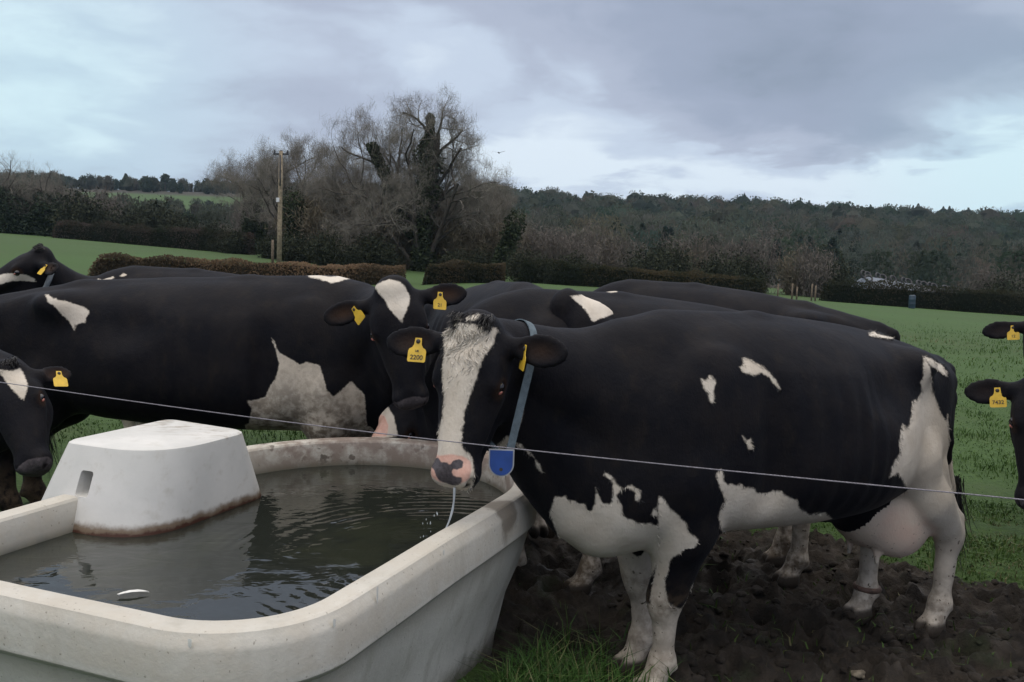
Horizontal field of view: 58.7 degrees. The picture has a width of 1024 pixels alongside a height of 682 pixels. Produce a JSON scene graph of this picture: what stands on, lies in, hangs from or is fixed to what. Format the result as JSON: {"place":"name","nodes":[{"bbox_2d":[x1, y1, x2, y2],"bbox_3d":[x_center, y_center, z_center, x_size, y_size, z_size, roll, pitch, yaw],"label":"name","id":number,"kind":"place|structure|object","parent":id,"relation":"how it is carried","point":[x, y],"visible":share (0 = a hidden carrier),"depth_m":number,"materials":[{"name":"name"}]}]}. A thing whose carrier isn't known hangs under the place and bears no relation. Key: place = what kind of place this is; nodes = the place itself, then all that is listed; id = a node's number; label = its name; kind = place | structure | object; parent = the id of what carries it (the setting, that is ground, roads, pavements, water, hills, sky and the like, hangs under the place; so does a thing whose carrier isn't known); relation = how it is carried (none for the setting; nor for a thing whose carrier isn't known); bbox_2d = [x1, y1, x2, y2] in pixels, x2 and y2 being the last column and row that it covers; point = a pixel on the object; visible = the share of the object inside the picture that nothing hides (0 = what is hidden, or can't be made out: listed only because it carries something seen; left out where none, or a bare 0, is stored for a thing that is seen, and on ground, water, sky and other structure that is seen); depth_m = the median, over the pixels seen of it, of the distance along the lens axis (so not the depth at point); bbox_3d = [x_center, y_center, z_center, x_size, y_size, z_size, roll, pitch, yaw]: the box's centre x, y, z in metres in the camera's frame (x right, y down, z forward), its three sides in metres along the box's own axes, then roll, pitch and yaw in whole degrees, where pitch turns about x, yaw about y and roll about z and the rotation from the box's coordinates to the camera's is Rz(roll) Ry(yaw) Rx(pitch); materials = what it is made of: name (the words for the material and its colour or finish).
{"place":"outdoors","nodes":[
{"label":"outdoors","id":0,"kind":"place"},
{"bbox_2d":[0,188,1023,681],"bbox_3d":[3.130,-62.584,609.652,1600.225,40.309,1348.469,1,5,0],"label":"ground","id":1,"kind":"structure","parent":0,"point":[534,590],"depth_m":4.69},
{"bbox_2d":[0,150,44,232],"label":"hedgerow tree","id":2,"kind":"object","parent":1,"relation":"on","point":[8,196],"visible":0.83,"depth_m":94.13,"materials":[{"name":"green plant"}]},
{"bbox_2d":[0,159,58,233],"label":"hedgerow tree","id":3,"kind":"object","parent":1,"relation":"on","point":[38,178],"visible":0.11,"depth_m":98.04,"materials":[{"name":"brown plant"}]},
{"bbox_2d":[0,349,71,476],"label":"cow","id":4,"kind":"object","parent":1,"relation":"on","point":[26,416],"visible":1,"depth_m":3.98},
{"bbox_2d":[9,162,84,236],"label":"hedgerow tree","id":5,"kind":"object","parent":1,"relation":"on","point":[43,197],"visible":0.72,"depth_m":94.60,"materials":[{"name":"green plant"}]},
{"bbox_2d":[49,174,78,194],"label":"thicket shrub","id":6,"kind":"object","parent":1,"relation":"on","point":[61,186],"depth_m":103.52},
{"bbox_2d":[35,177,115,236],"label":"bramble bush","id":7,"kind":"object","parent":1,"relation":"on","point":[72,211],"visible":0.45,"depth_m":91.54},
{"bbox_2d":[52,184,99,210],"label":"thicket shrub","id":8,"kind":"object","parent":1,"relation":"on","point":[71,195],"visible":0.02,"depth_m":96.23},
{"bbox_2d":[75,185,120,213],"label":"thicket shrub","id":9,"kind":"object","parent":1,"relation":"on","point":[99,195],"visible":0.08,"depth_m":99.11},
{"bbox_2d":[79,193,121,225],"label":"bramble bush","id":10,"kind":"object","parent":1,"relation":"on","point":[102,209],"visible":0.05,"depth_m":94.83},
{"bbox_2d":[86,185,130,216],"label":"thicket shrub","id":11,"kind":"object","parent":1,"relation":"on","point":[118,208],"visible":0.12,"depth_m":105.01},
{"bbox_2d":[0,243,238,427],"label":"cow","id":12,"kind":"object","parent":1,"relation":"on","point":[38,265],"visible":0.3,"depth_m":6.46},
{"bbox_2d":[119,173,127,185],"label":"skyline tree","id":13,"kind":"object","parent":1,"relation":"on","point":[122,181],"visible":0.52,"depth_m":379.99,"materials":[{"name":"green plant"}]},
{"bbox_2d":[99,198,156,231],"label":"bramble bush","id":14,"kind":"object","parent":1,"relation":"on","point":[122,219],"visible":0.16,"depth_m":91.86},
{"bbox_2d":[52,219,255,254],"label":"hedge","id":15,"kind":"object","parent":1,"relation":"on","point":[167,237],"visible":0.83,"depth_m":84.10,"materials":[{"name":"green plant"}]},
{"bbox_2d":[124,192,189,232],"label":"bramble bush","id":16,"kind":"object","parent":1,"relation":"on","point":[152,220],"visible":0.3,"depth_m":91.40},
{"bbox_2d":[160,173,169,190],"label":"skyline tree","id":17,"kind":"object","parent":1,"relation":"on","point":[165,178],"visible":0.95,"depth_m":375.01,"materials":[{"name":"green plant"}]},
{"bbox_2d":[195,215,232,236],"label":"bramble bush","id":18,"kind":"object","parent":1,"relation":"on","point":[211,225],"visible":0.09,"depth_m":92.08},
{"bbox_2d":[204,232,223,251],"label":"bramble bush","id":19,"kind":"object","parent":1,"relation":"on","point":[214,246],"visible":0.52,"depth_m":79.09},
{"bbox_2d":[0,274,466,510],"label":"cow","id":20,"kind":"object","parent":1,"relation":"on","point":[311,349],"visible":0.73,"depth_m":4.95},
{"bbox_2d":[216,226,254,253],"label":"bramble bush","id":21,"kind":"object","parent":1,"relation":"on","point":[233,243],"visible":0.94,"depth_m":77.05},
{"bbox_2d":[199,144,291,253],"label":"bare tree","id":22,"kind":"object","parent":1,"relation":"on","point":[251,228],"visible":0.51,"depth_m":82.85,"materials":[{"name":"brown plant"}]},
{"bbox_2d":[87,252,406,284],"bbox_3d":[-13.188,-3.666,47.206,16.046,1.636,1.866,-1,6,-23],"label":"hedge","id":23,"kind":"object","parent":1,"relation":"on","point":[359,272],"visible":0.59,"depth_m":47.05,"materials":[{"name":"brown plant"}]},
{"bbox_2d":[227,198,271,234],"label":"thicket shrub","id":24,"kind":"object","parent":1,"relation":"on","point":[235,214],"visible":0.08,"depth_m":102.53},
{"bbox_2d":[239,193,262,233],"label":"ivy stump","id":25,"kind":"object","parent":1,"relation":"on","point":[244,218],"visible":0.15,"depth_m":88.94,"materials":[{"name":"green plant"}]},
{"bbox_2d":[231,205,273,231],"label":"thicket shrub","id":26,"kind":"object","parent":1,"relation":"on","point":[238,223],"visible":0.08,"depth_m":99.29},
{"bbox_2d":[236,201,277,241],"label":"thicket shrub","id":27,"kind":"object","parent":1,"relation":"on","point":[270,227],"visible":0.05,"depth_m":99.10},
{"bbox_2d":[0,420,536,681],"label":"water trough","id":28,"kind":"object","parent":1,"relation":"on","point":[427,609],"visible":0.64,"depth_m":3.00,"materials":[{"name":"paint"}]},
{"bbox_2d":[0,465,503,620],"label":"water","id":29,"kind":"structure","parent":28,"relation":"in","point":[288,540],"depth_m":3.16,"materials":[{"name":"liquid"}]},
{"bbox_2d":[118,589,148,595],"bbox_3d":[-1.135,0.752,2.726,0.092,0.010,0.018,-1,6,-23],"label":"feather","id":30,"kind":"object","parent":29,"relation":"on","point":[128,591],"visible":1,"depth_m":2.73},
{"bbox_2d":[0,169,537,236],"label":"woodland","id":31,"kind":"object","parent":1,"relation":"on","point":[208,210],"visible":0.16,"depth_m":308.83,"materials":[{"name":"green plant"}]},
{"bbox_2d":[251,229,286,259],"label":"bramble bush","id":32,"kind":"object","parent":1,"relation":"on","point":[265,249],"visible":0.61,"depth_m":69.13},
{"bbox_2d":[271,240,273,262],"bbox_3d":[-15.197,-5.473,57.776,0.167,1.901,0.166,-1,6,-22],"label":"fence post","id":33,"kind":"object","parent":1,"relation":"on","point":[272,251],"visible":0.71,"depth_m":57.69,"materials":[{"name":"brown wood"}]},
{"bbox_2d":[262,204,287,239],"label":"thicket shrub","id":34,"kind":"object","parent":1,"relation":"on","point":[272,221],"visible":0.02,"depth_m":97.63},
{"bbox_2d":[273,150,288,261],"bbox_3d":[-14.344,-7.966,56.524,0.950,7.676,0.335,1,5,0],"label":"wooden pole","id":35,"kind":"object","parent":1,"relation":"on","point":[279,219],"visible":0.94,"depth_m":56.39,"materials":[{"name":"wood"}]},
{"bbox_2d":[223,123,345,246],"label":"bare tree","id":36,"kind":"object","parent":1,"relation":"on","point":[297,150],"visible":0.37,"depth_m":73.50,"materials":[{"name":"brown plant"}]},
{"bbox_2d":[266,229,316,261],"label":"bramble bush","id":37,"kind":"object","parent":1,"relation":"on","point":[287,256],"visible":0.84,"depth_m":65.15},
{"bbox_2d":[269,182,320,238],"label":"thicket shrub","id":38,"kind":"object","parent":1,"relation":"on","point":[287,213],"visible":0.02,"depth_m":76.88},
{"bbox_2d":[282,186,310,250],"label":"ivy stump","id":39,"kind":"object","parent":1,"relation":"on","point":[292,200],"visible":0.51,"depth_m":69.10,"materials":[{"name":"green plant"}]},
{"bbox_2d":[264,186,329,253],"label":"thicket shrub","id":40,"kind":"object","parent":1,"relation":"on","point":[303,215],"visible":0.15,"depth_m":69.45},
{"bbox_2d":[269,180,326,228],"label":"thicket shrub","id":41,"kind":"object","parent":1,"relation":"on","point":[297,208],"visible":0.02,"depth_m":73.54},
{"bbox_2d":[291,239,317,262],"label":"bramble bush","id":42,"kind":"object","parent":1,"relation":"on","point":[303,257],"visible":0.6,"depth_m":65.24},
{"bbox_2d":[284,183,355,260],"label":"thicket shrub","id":43,"kind":"object","parent":1,"relation":"on","point":[315,212],"visible":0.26,"depth_m":68.37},
{"bbox_2d":[305,183,344,219],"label":"thicket shrub","id":44,"kind":"object","parent":1,"relation":"on","point":[318,201],"depth_m":72.34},
{"bbox_2d":[299,227,351,265],"bbox_3d":[-12.403,-6.392,61.708,3.573,3.079,3.532,2,5,1],"label":"bramble bush","id":45,"kind":"object","parent":1,"relation":"on","point":[322,254],"visible":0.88,"depth_m":61.22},
{"bbox_2d":[284,139,382,225],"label":"bare tree","id":46,"kind":"object","parent":1,"relation":"on","point":[310,177],"visible":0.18,"depth_m":70.19,"materials":[{"name":"brown plant"}]},
{"bbox_2d":[300,187,367,251],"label":"thicket shrub","id":47,"kind":"object","parent":1,"relation":"on","point":[336,199],"visible":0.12,"depth_m":68.73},
{"bbox_2d":[300,185,372,254],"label":"thicket shrub","id":48,"kind":"object","parent":1,"relation":"on","point":[333,218],"visible":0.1,"depth_m":68.90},
{"bbox_2d":[334,243,367,267],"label":"bramble bush","id":49,"kind":"object","parent":1,"relation":"on","point":[350,258],"visible":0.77,"depth_m":61.45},
{"bbox_2d":[323,190,389,249],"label":"thicket shrub","id":50,"kind":"object","parent":1,"relation":"on","point":[351,222],"visible":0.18,"depth_m":68.16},
{"bbox_2d":[341,230,394,269],"bbox_3d":[-9.867,-6.328,62.711,3.784,3.137,3.740,0,6,-14],"label":"bramble bush","id":51,"kind":"object","parent":1,"relation":"on","point":[371,243],"visible":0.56,"depth_m":62.24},
{"bbox_2d":[341,196,410,250],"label":"thicket shrub","id":52,"kind":"object","parent":1,"relation":"on","point":[374,231],"visible":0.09,"depth_m":67.95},
{"bbox_2d":[360,239,407,269],"bbox_3d":[-8.704,-6.057,62.834,3.556,2.634,3.741,3,6,17],"label":"bramble bush","id":53,"kind":"object","parent":1,"relation":"on","point":[390,259],"visible":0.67,"depth_m":62.17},
{"bbox_2d":[364,196,417,269],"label":"thicket shrub","id":54,"kind":"object","parent":1,"relation":"on","point":[406,247],"visible":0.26,"depth_m":67.50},
{"bbox_2d":[294,82,521,271],"bbox_3d":[-7.426,-11.220,64.777,16.429,14.011,12.518,1,5,0],"label":"bare tree","id":55,"kind":"object","parent":1,"relation":"on","point":[425,165],"visible":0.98,"depth_m":64.80,"materials":[{"name":"brown plant"}]},
{"bbox_2d":[387,193,439,262],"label":"thicket shrub","id":56,"kind":"object","parent":1,"relation":"on","point":[405,237],"visible":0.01,"depth_m":68.98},
{"bbox_2d":[432,189,473,263],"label":"thicket shrub","id":57,"kind":"object","parent":1,"relation":"on","point":[437,230],"visible":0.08,"depth_m":69.02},
{"bbox_2d":[432,208,488,262],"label":"thicket shrub","id":58,"kind":"object","parent":1,"relation":"on","point":[453,236],"visible":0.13,"depth_m":68.26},
{"bbox_2d":[421,258,505,284],"bbox_3d":[-2.663,-3.885,51.871,6.833,1.639,1.183,-3,7,-42],"label":"hedge","id":59,"kind":"object","parent":1,"relation":"on","point":[454,271],"visible":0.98,"depth_m":51.46,"materials":[{"name":"green plant"}]},
{"bbox_2d":[433,207,496,262],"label":"thicket shrub","id":60,"kind":"object","parent":1,"relation":"on","point":[454,233],"visible":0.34,"depth_m":66.66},
{"bbox_2d":[447,215,496,261],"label":"thicket shrub","id":61,"kind":"object","parent":1,"relation":"on","point":[484,224],"visible":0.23,"depth_m":68.78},
{"bbox_2d":[435,167,535,264],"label":"bare tree","id":62,"kind":"object","parent":1,"relation":"on","point":[508,205],"visible":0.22,"depth_m":70.64,"materials":[{"name":"brown plant"}]},
{"bbox_2d":[465,208,528,274],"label":"thicket shrub","id":63,"kind":"object","parent":1,"relation":"on","point":[495,232],"visible":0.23,"depth_m":68.66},
{"bbox_2d":[489,209,526,278],"bbox_3d":[-0.534,-5.998,61.734,3.070,5.868,1.963,1,5,0],"label":"ivy stump","id":64,"kind":"object","parent":1,"relation":"on","point":[511,232],"visible":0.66,"depth_m":61.35,"materials":[{"name":"green plant"}]},
{"bbox_2d":[494,216,540,275],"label":"thicket shrub","id":65,"kind":"object","parent":1,"relation":"on","point":[525,238],"visible":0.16,"depth_m":72.02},
{"bbox_2d":[424,280,612,538],"bbox_3d":[-0.074,0.367,5.651,0.828,1.493,2.946,-1,6,-21],"label":"cow","id":66,"kind":"object","parent":1,"relation":"on","point":[571,308],"visible":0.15,"depth_m":5.19},
{"bbox_2d":[492,218,544,259],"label":"thicket shrub","id":67,"kind":"object","parent":1,"relation":"on","point":[526,241],"visible":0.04,"depth_m":72.86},
{"bbox_2d":[501,242,545,281],"bbox_3d":[0.830,-4.924,57.833,3.325,2.679,3.363,0,5,-12],"label":"bramble bush","id":68,"kind":"object","parent":1,"relation":"on","point":[514,270],"visible":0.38,"depth_m":57.52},
{"bbox_2d":[513,209,550,246],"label":"thicket shrub","id":69,"kind":"object","parent":1,"relation":"on","point":[533,227],"visible":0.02,"depth_m":80.59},
{"bbox_2d":[517,248,558,283],"bbox_3d":[1.735,-4.638,56.898,2.806,2.327,2.667,3,6,18],"label":"bramble bush","id":70,"kind":"object","parent":1,"relation":"on","point":[548,270],"visible":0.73,"depth_m":56.35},
{"bbox_2d":[529,223,564,257],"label":"thicket shrub","id":71,"kind":"object","parent":1,"relation":"on","point":[546,233],"visible":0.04,"depth_m":81.33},
{"bbox_2d":[521,220,574,259],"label":"thicket shrub","id":72,"kind":"object","parent":1,"relation":"on","point":[542,245],"visible":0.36,"depth_m":73.34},
{"bbox_2d":[536,221,579,259],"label":"thicket shrub","id":73,"kind":"object","parent":1,"relation":"on","point":[564,239],"visible":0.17,"depth_m":74.58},
{"bbox_2d":[542,229,583,265],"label":"thicket shrub","id":74,"kind":"object","parent":1,"relation":"on","point":[567,248],"visible":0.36,"depth_m":73.22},
{"bbox_2d":[444,604,691,681],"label":"long grass","id":75,"kind":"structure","parent":1,"relation":"on","point":[550,669],"depth_m":3.51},
{"bbox_2d":[555,247,599,267],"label":"bramble bush","id":76,"kind":"object","parent":1,"relation":"on","point":[572,261],"visible":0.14,"depth_m":65.48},
{"bbox_2d":[571,235,607,266],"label":"thicket shrub","id":77,"kind":"object","parent":1,"relation":"on","point":[591,256],"visible":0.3,"depth_m":74.17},
{"bbox_2d":[371,288,810,594],"bbox_3d":[0.561,0.522,4.764,2.851,1.580,0.921,1,5,-2],"label":"cow","id":78,"kind":"object","parent":1,"relation":"on","point":[788,548],"visible":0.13,"depth_m":4.63},
{"bbox_2d":[562,216,622,265],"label":"thicket shrub","id":79,"kind":"object","parent":1,"relation":"on","point":[591,241],"visible":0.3,"depth_m":77.22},
{"bbox_2d":[585,222,627,268],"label":"thicket shrub","id":80,"kind":"object","parent":1,"relation":"on","point":[607,246],"visible":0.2,"depth_m":78.79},
{"bbox_2d":[601,227,650,269],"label":"thicket shrub","id":81,"kind":"object","parent":1,"relation":"on","point":[625,246],"visible":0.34,"depth_m":77.55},
{"bbox_2d":[517,259,766,293],"bbox_3d":[8.668,-4.004,59.871,18.972,2.553,2.489,-1,6,-22],"label":"hedge","id":82,"kind":"object","parent":1,"relation":"on","point":[588,275],"visible":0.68,"depth_m":59.06,"materials":[{"name":"green plant"}]},
{"bbox_2d":[616,237,678,274],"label":"bramble bush","id":83,"kind":"object","parent":1,"relation":"on","point":[649,263],"visible":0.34,"depth_m":67.27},
{"bbox_2d":[643,236,686,264],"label":"bramble bush","id":84,"kind":"object","parent":1,"relation":"on","point":[662,249],"visible":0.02,"depth_m":79.68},
{"bbox_2d":[637,235,703,276],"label":"bramble bush","id":85,"kind":"object","parent":1,"relation":"on","point":[680,264],"visible":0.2,"depth_m":70.94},
{"bbox_2d":[387,309,980,681],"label":"cow","id":86,"kind":"object","parent":1,"relation":"on","point":[753,391],"visible":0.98,"depth_m":3.41},
{"bbox_2d":[445,487,455,527],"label":"water stream","id":87,"kind":"structure","parent":86,"relation":"attached to","point":[454,493],"depth_m":3.07,"materials":[{"name":"white"}]},
{"bbox_2d":[653,226,718,269],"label":"thicket shrub","id":88,"kind":"object","parent":1,"relation":"on","point":[688,243],"visible":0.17,"depth_m":79.79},
{"bbox_2d":[671,235,715,277],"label":"thicket shrub","id":89,"kind":"object","parent":1,"relation":"on","point":[698,252],"visible":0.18,"depth_m":78.88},
{"bbox_2d":[691,245,745,279],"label":"bramble bush","id":90,"kind":"object","parent":1,"relation":"on","point":[720,268],"visible":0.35,"depth_m":73.18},
{"bbox_2d":[691,225,747,267],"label":"thicket shrub","id":91,"kind":"object","parent":1,"relation":"on","point":[726,245],"visible":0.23,"depth_m":78.62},
{"bbox_2d":[594,279,899,340],"bbox_3d":[1.309,0.359,6.684,2.983,1.592,0.884,4,6,22],"label":"cow","id":92,"kind":"object","parent":1,"relation":"on","point":[731,298],"visible":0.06,"depth_m":6.32},
{"bbox_2d":[718,242,776,287],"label":"bramble bush","id":93,"kind":"object","parent":1,"relation":"on","point":[751,272],"visible":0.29,"depth_m":76.57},
{"bbox_2d":[486,181,1023,292],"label":"woodland","id":94,"kind":"object","parent":1,"relation":"on","point":[949,246],"visible":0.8,"depth_m":190.33,"materials":[{"name":"green plant"}]},
{"bbox_2d":[726,223,789,293],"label":"thicket shrub","id":95,"kind":"object","parent":1,"relation":"on","point":[772,249],"visible":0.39,"depth_m":78.75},
{"bbox_2d":[771,242,818,295],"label":"thicket shrub","id":96,"kind":"object","parent":1,"relation":"on","point":[786,273],"visible":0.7,"depth_m":77.66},
{"bbox_2d":[579,530,1023,681],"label":"mud clods","id":97,"kind":"object","parent":1,"relation":"on","point":[895,647],"visible":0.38,"depth_m":4.20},
{"bbox_2d":[790,235,841,297],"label":"thicket shrub","id":98,"kind":"object","parent":1,"relation":"on","point":[806,292],"visible":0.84,"depth_m":76.10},
{"bbox_2d":[793,247,867,297],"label":"bramble bush","id":99,"kind":"object","parent":1,"relation":"on","point":[843,276],"visible":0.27,"depth_m":76.99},
{"bbox_2d":[849,670,865,678],"bbox_3d":[1.429,1.376,3.761,0.060,0.037,0.052,2,5,8],"label":"stone","id":100,"kind":"object","parent":1,"relation":"on","point":[858,674],"visible":1,"depth_m":3.75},
{"bbox_2d":[857,277,944,291],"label":"silage heap","id":101,"kind":"object","parent":1,"relation":"on","point":[869,278],"visible":0.15,"depth_m":88.28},
{"bbox_2d":[864,275,872,281],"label":"tyre","id":102,"kind":"object","parent":101,"relation":"on","point":[870,276],"visible":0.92,"depth_m":87.58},
{"bbox_2d":[908,295,915,308],"bbox_3d":[28.334,-2.797,64.456,0.490,0.985,0.490,1,5,0],"label":"blue drum","id":103,"kind":"object","parent":1,"relation":"on","point":[912,302],"visible":0.98,"depth_m":64.27,"materials":[{"name":"plastic"}]},
{"bbox_2d":[818,278,1023,315],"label":"hedge","id":104,"kind":"object","parent":1,"relation":"on","point":[974,301],"visible":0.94,"depth_m":66.29,"materials":[{"name":"green plant"}]},
{"bbox_2d":[960,261,1013,292],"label":"thicket shrub","id":105,"kind":"object","parent":1,"relation":"on","point":[983,277],"visible":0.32,"depth_m":78.84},
{"bbox_2d":[964,378,1023,509],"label":"cow","id":106,"kind":"object","parent":1,"relation":"on","point":[994,393],"visible":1,"depth_m":3.72},
{"bbox_2d":[971,266,1023,296],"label":"bramble bush","id":107,"kind":"object","parent":1,"relation":"on","point":[1010,287],"visible":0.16,"depth_m":77.27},
{"bbox_2d":[982,321,1023,355],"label":"cow","id":108,"kind":"object","parent":1,"relation":"on","point":[1004,329],"visible":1,"depth_m":5.17},
{"bbox_2d":[1010,270,1023,292],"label":"thicket shrub","id":109,"kind":"object","parent":1,"relation":"on","point":[1021,278],"visible":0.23,"depth_m":79.42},
{"bbox_2d":[0,382,1023,499],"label":"fence wire","id":110,"kind":"object","parent":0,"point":[556,452],"visible":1,"depth_m":2.41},
{"bbox_2d":[0,0,1023,213],"label":"sky","id":111,"kind":"structure","parent":0,"point":[878,103],"materials":[{"name":"grey"}]},
{"bbox_2d":[53,322,1023,681],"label":"pasture grass","id":112,"kind":"structure","parent":0,"point":[993,544],"depth_m":6.42,"materials":[{"name":"plant"}]}
]}

